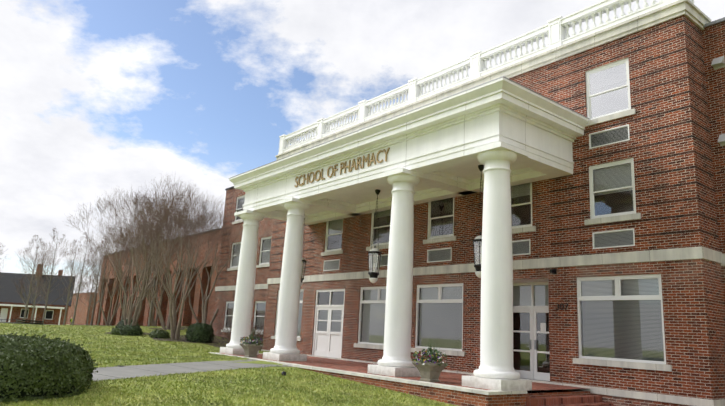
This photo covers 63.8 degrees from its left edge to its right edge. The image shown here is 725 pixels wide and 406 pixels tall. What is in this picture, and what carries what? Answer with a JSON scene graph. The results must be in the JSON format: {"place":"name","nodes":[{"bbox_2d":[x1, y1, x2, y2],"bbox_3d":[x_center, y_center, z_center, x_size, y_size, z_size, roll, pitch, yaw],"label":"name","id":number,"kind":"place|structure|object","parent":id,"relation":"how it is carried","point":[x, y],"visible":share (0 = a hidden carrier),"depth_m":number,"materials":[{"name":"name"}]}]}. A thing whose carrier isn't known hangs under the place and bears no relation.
{"place":"outdoors","nodes":[
{"label":"outdoors","id":0,"kind":"place"},
{"bbox_2d":[66,292,96,324],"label":"building wall","id":1,"kind":"structure","parent":0,"point":[81,313],"depth_m":134.48,"materials":[{"name":"brick"}]},
{"bbox_2d":[92,359,291,380],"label":"concrete sidewalk","id":2,"kind":"structure","parent":0,"point":[115,372],"depth_m":16.60,"materials":[{"name":"grey concrete"}]},
{"bbox_2d":[0,323,458,405],"bbox_3d":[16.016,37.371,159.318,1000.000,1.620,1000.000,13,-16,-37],"label":"lawn","id":3,"kind":"structure","parent":0,"point":[252,382],"depth_m":14.87,"materials":[{"name":"green plant"}]},
{"bbox_2d":[15,320,42,324],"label":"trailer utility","id":4,"kind":"object","parent":3,"relation":"on","point":[33,321],"visible":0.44,"depth_m":54.80,"materials":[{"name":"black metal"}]},
{"bbox_2d":[12,235,55,323],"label":"tree","id":5,"kind":"object","parent":3,"relation":"on","point":[28,297],"visible":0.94,"depth_m":67.14,"materials":[{"name":"brown plant"}]},
{"bbox_2d":[16,242,57,319],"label":"tree","id":6,"kind":"object","parent":3,"relation":"on","point":[34,299],"visible":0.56,"depth_m":88.42,"materials":[{"name":"brown plant"}]},
{"bbox_2d":[0,264,75,324],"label":"house","id":7,"kind":"structure","parent":3,"relation":"on","point":[12,307],"depth_m":102.40,"materials":[{"name":"grey"}]},
{"bbox_2d":[0,332,97,401],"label":"hedge","id":8,"kind":"object","parent":3,"relation":"on","point":[34,367],"visible":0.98,"depth_m":10.90,"materials":[{"name":"green plant"}]},
{"bbox_2d":[26,227,80,324],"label":"slender tree","id":9,"kind":"object","parent":3,"relation":"on","point":[47,293],"visible":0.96,"depth_m":61.72,"materials":[{"name":"brown plant"}]},
{"bbox_2d":[54,240,91,324],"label":"tree","id":10,"kind":"object","parent":3,"relation":"on","point":[68,296],"visible":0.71,"depth_m":76.98,"materials":[{"name":"brown plant"}]},
{"bbox_2d":[64,232,102,324],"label":"slender tree","id":11,"kind":"object","parent":3,"relation":"on","point":[79,290],"visible":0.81,"depth_m":61.65,"materials":[{"name":"brown plant"}]},
{"bbox_2d":[75,261,99,324],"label":"tree","id":12,"kind":"object","parent":3,"relation":"on","point":[90,292],"visible":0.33,"depth_m":108.01,"materials":[{"name":"brown plant"}]},
{"bbox_2d":[75,244,112,324],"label":"tree","id":13,"kind":"object","parent":3,"relation":"on","point":[93,306],"visible":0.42,"depth_m":68.50,"materials":[{"name":"brown plant"}]},
{"bbox_2d":[87,237,125,324],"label":"slender tree","id":14,"kind":"object","parent":3,"relation":"on","point":[102,290],"visible":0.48,"depth_m":61.29,"materials":[{"name":"brown plant"}]},
{"bbox_2d":[118,319,138,324],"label":"round shrub","id":15,"kind":"object","parent":3,"relation":"on","point":[121,322],"visible":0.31,"depth_m":41.00,"materials":[{"name":"green plant"}]},
{"bbox_2d":[120,324,142,335],"bbox_3d":[-13.904,7.684,35.036,1.350,0.809,1.348,13,-16,-37],"label":"round shrub","id":16,"kind":"object","parent":3,"relation":"on","point":[129,330],"visible":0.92,"depth_m":34.63,"materials":[{"name":"green plant"}]},
{"bbox_2d":[127,217,183,326],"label":"slender tree","id":17,"kind":"object","parent":3,"relation":"on","point":[150,312],"visible":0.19,"depth_m":45.84,"materials":[{"name":"brown plant"}]},
{"bbox_2d":[93,229,221,325],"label":"building wall","id":18,"kind":"structure","parent":3,"relation":"on","point":[188,318],"depth_m":54.37,"materials":[{"name":"red brick"}]},
{"bbox_2d":[102,325,260,350],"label":"mulch beds","id":19,"kind":"object","parent":3,"relation":"on","point":[213,342],"depth_m":33.80,"materials":[{"name":"brown soil"}]},
{"bbox_2d":[72,224,145,325],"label":"crape myrtle tree","id":20,"kind":"object","parent":19,"relation":"on","point":[108,321],"visible":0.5,"depth_m":58.54,"materials":[{"name":"brown plant"}]},
{"bbox_2d":[110,328,120,334],"bbox_3d":[-14.749,7.842,35.381,1.195,0.538,1.372,13,-16,-37],"label":"shrub","id":21,"kind":"object","parent":19,"relation":"on","point":[115,331],"visible":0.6,"depth_m":34.90,"materials":[{"name":"green plant"}]},
{"bbox_2d":[102,228,147,319],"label":"slender tree","id":22,"kind":"object","parent":19,"relation":"on","point":[125,285],"visible":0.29,"depth_m":56.41,"materials":[{"name":"brown plant"}]},
{"bbox_2d":[86,214,178,318],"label":"crape myrtle tree","id":23,"kind":"object","parent":19,"relation":"on","point":[130,297],"visible":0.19,"depth_m":52.59,"materials":[{"name":"brown plant"}]},
{"bbox_2d":[64,174,229,325],"bbox_3d":[-13.531,3.119,37.665,10.013,10.759,10.954,13,-16,-37],"label":"crape myrtle tree","id":24,"kind":"object","parent":19,"relation":"on","point":[138,309],"visible":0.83,"depth_m":37.20,"materials":[{"name":"brown plant"}]},
{"bbox_2d":[104,213,195,325],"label":"crape myrtle tree","id":25,"kind":"object","parent":19,"relation":"on","point":[148,297],"visible":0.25,"depth_m":48.20,"materials":[{"name":"brown plant"}]},
{"bbox_2d":[149,329,169,338],"bbox_3d":[-11.893,7.693,34.077,1.141,0.638,1.560,13,-16,-37],"label":"shrub","id":26,"kind":"object","parent":19,"relation":"on","point":[160,334],"visible":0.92,"depth_m":33.63,"materials":[{"name":"green plant"}]},
{"bbox_2d":[105,204,220,328],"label":"crape myrtle tree","id":27,"kind":"object","parent":19,"relation":"on","point":[158,309],"visible":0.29,"depth_m":43.80,"materials":[{"name":"brown plant"}]},
{"bbox_2d":[106,188,242,339],"bbox_3d":[-10.364,3.465,33.727,8.289,8.979,7.835,13,-16,-37],"label":"crape myrtle tree","id":28,"kind":"object","parent":19,"relation":"on","point":[175,331],"visible":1,"depth_m":33.99,"materials":[{"name":"brown plant"}]},
{"bbox_2d":[147,199,242,325],"bbox_3d":[-9.786,4.219,38.450,8.636,9.207,8.673,-3,-14,26],"label":"crape myrtle tree","id":29,"kind":"object","parent":19,"relation":"on","point":[204,311],"visible":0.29,"depth_m":37.90,"materials":[{"name":"brown plant"}]},
{"bbox_2d":[185,322,214,342],"bbox_3d":[-9.239,7.453,33.280,1.733,1.228,1.707,13,-16,-37],"label":"round shrub","id":30,"kind":"object","parent":19,"relation":"on","point":[197,332],"visible":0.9,"depth_m":32.75,"materials":[{"name":"green plant"}]},
{"bbox_2d":[218,322,231,343],"bbox_3d":[-7.134,7.220,32.060,1.372,1.460,1.492,2,-13,6],"label":"flowering plant","id":31,"kind":"object","parent":19,"relation":"on","point":[227,331],"visible":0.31,"depth_m":31.88,"materials":[{"name":"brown plant"}]},
{"bbox_2d":[221,323,251,341],"bbox_3d":[-6.768,7.095,31.078,1.622,1.448,1.627,13,-16,-37],"label":"flowering plant","id":32,"kind":"object","parent":19,"relation":"on","point":[228,332],"visible":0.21,"depth_m":31.04,"materials":[{"name":"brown plant"}]},
{"bbox_2d":[253,326,261,338],"bbox_3d":[-5.956,6.996,30.534,1.449,1.530,1.254,2,-13,3],"label":"flowering plant","id":33,"kind":"object","parent":19,"relation":"on","point":[257,331],"visible":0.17,"depth_m":30.39,"materials":[{"name":"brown plant"}]},
{"bbox_2d":[253,323,263,348],"bbox_3d":[-5.531,7.288,31.586,1.160,1.460,1.490,13,-16,-37],"label":"flowering plant","id":34,"kind":"object","parent":19,"relation":"on","point":[261,335],"visible":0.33,"depth_m":31.25,"materials":[{"name":"brown plant"}]},
{"bbox_2d":[118,76,589,381],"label":"facade fittings","id":35,"kind":"object","parent":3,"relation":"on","point":[543,325],"visible":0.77,"depth_m":17.76,"materials":[{"name":"black metal"}]},
{"bbox_2d":[208,352,612,405],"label":"porch platform","id":36,"kind":"structure","parent":3,"relation":"on","point":[449,388],"depth_m":15.47,"materials":[{"name":"brick"}]},
{"bbox_2d":[240,328,263,356],"bbox_3d":[-4.447,5.604,23.498,0.962,1.188,0.963,13,-16,-37],"label":"planter","id":37,"kind":"object","parent":36,"relation":"on","point":[252,347],"visible":1,"depth_m":23.30,"materials":[{"name":"stone"}]},
{"bbox_2d":[220,142,531,390],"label":"portico columns","id":38,"kind":"structure","parent":36,"relation":"on","point":[495,370],"depth_m":17.70,"materials":[{"name":"white paint"}]},
{"bbox_2d":[229,77,589,224],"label":"portico entablature","id":39,"kind":"structure","parent":38,"relation":"on","point":[436,141],"depth_m":18.65,"materials":[{"name":"white paint"}]},
{"bbox_2d":[301,214,306,285],"bbox_3d":[-2.718,1.945,26.035,0.476,3.590,0.550,13,-16,-37],"label":"lantern","id":40,"kind":"object","parent":39,"relation":"hanging from","point":[304,264],"visible":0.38,"depth_m":25.74,"materials":[{"name":"black metal"}]},
{"bbox_2d":[294,148,389,186],"bbox_3d":[-0.924,-1.232,21.475,0.040,0.450,5.750,13,-16,-37],"label":"sign school of pharmacy","id":41,"kind":"object","parent":39,"relation":"attached to","point":[366,159],"visible":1,"depth_m":21.10,"materials":[{"name":"gold metal"}]},
{"bbox_2d":[368,189,381,282],"bbox_3d":[0.496,1.249,22.137,0.476,3.590,0.550,13,-16,-37],"label":"lantern","id":42,"kind":"object","parent":39,"relation":"hanging from","point":[373,275],"visible":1,"depth_m":21.85,"materials":[{"name":"black metal"}]},
{"bbox_2d":[472,165,483,277],"bbox_3d":[3.710,0.552,18.239,0.476,3.590,0.550,13,-16,-37],"label":"lantern","id":43,"kind":"object","parent":39,"relation":"hanging from","point":[477,263],"visible":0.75,"depth_m":17.95,"materials":[{"name":"black metal"}]},
{"bbox_2d":[412,336,447,381],"bbox_3d":[1.843,4.231,15.841,0.956,1.195,0.979,13,-16,-37],"label":"planter","id":44,"kind":"object","parent":36,"relation":"on","point":[429,369],"visible":1,"depth_m":15.65,"materials":[{"name":"stone"}]},
{"bbox_2d":[212,21,724,342],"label":"wing walls","id":45,"kind":"structure","parent":3,"relation":"on","point":[713,41],"depth_m":16.61,"materials":[{"name":"red brick"}]},
{"bbox_2d":[224,195,271,331],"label":"window frames","id":46,"kind":"structure","parent":45,"relation":"attached to","point":[265,249],"depth_m":35.08,"materials":[{"name":"white paint"}]},
{"bbox_2d":[225,198,270,329],"bbox_3d":[-6.932,3.480,35.893,0.025,8.370,4.890,13,-16,-37],"label":"wing window glass","id":47,"kind":"object","parent":46,"relation":"in","point":[236,265],"visible":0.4,"depth_m":36.64,"materials":[{"name":"grey glass"}]},
{"bbox_2d":[215,17,724,334],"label":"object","id":48,"kind":"structure","parent":45,"relation":"attached to","point":[718,62],"depth_m":16.70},
{"bbox_2d":[262,15,724,405],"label":"brick wall","id":49,"kind":"structure","parent":3,"relation":"on","point":[662,136],"depth_m":16.79,"materials":[{"name":"brick"}]},
{"bbox_2d":[312,282,549,380],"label":"door frames","id":50,"kind":"structure","parent":49,"relation":"attached to","point":[327,341],"depth_m":20.61,"materials":[{"name":"white paint"}]},
{"bbox_2d":[318,285,549,371],"bbox_3d":[2.098,4.720,22.760,0.191,2.780,12.429,15,-17,-42],"label":"door glass","id":51,"kind":"object","parent":50,"relation":"in","point":[523,296],"visible":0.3,"depth_m":19.46,"materials":[{"name":"grey glass"}]},
{"bbox_2d":[275,58,665,363],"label":"window frames","id":52,"kind":"structure","parent":49,"relation":"attached to","point":[619,295],"depth_m":17.39,"materials":[{"name":"white paint"}]},
{"bbox_2d":[297,63,663,359],"bbox_3d":[1.901,1.266,23.292,0.025,8.605,19.360,13,-16,-37],"label":"window glass","id":53,"kind":"object","parent":52,"relation":"in","point":[613,100],"visible":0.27,"depth_m":17.54,"materials":[{"name":"grey glass"}]},
{"bbox_2d":[261,0,724,405],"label":"stone trim","id":54,"kind":"structure","parent":49,"relation":"attached to","point":[694,14],"depth_m":17.57,"materials":[{"name":"stone"}]},
{"bbox_2d":[278,0,693,153],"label":"roof balustrade","id":55,"kind":"object","parent":54,"relation":"on","point":[555,30],"visible":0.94,"depth_m":21.81,"materials":[{"name":"beige paint"}]},
{"bbox_2d":[556,303,568,309],"bbox_3d":[5.967,3.096,17.395,0.020,0.200,0.420,13,-16,-37],"label":"sign","id":56,"kind":"object","parent":49,"relation":"attached to","point":[563,306],"visible":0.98,"depth_m":17.38,"materials":[{"name":"black metal"}]},
{"bbox_2d":[0,0,724,292],"label":"sky","id":57,"kind":"structure","parent":0,"point":[98,97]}
]}

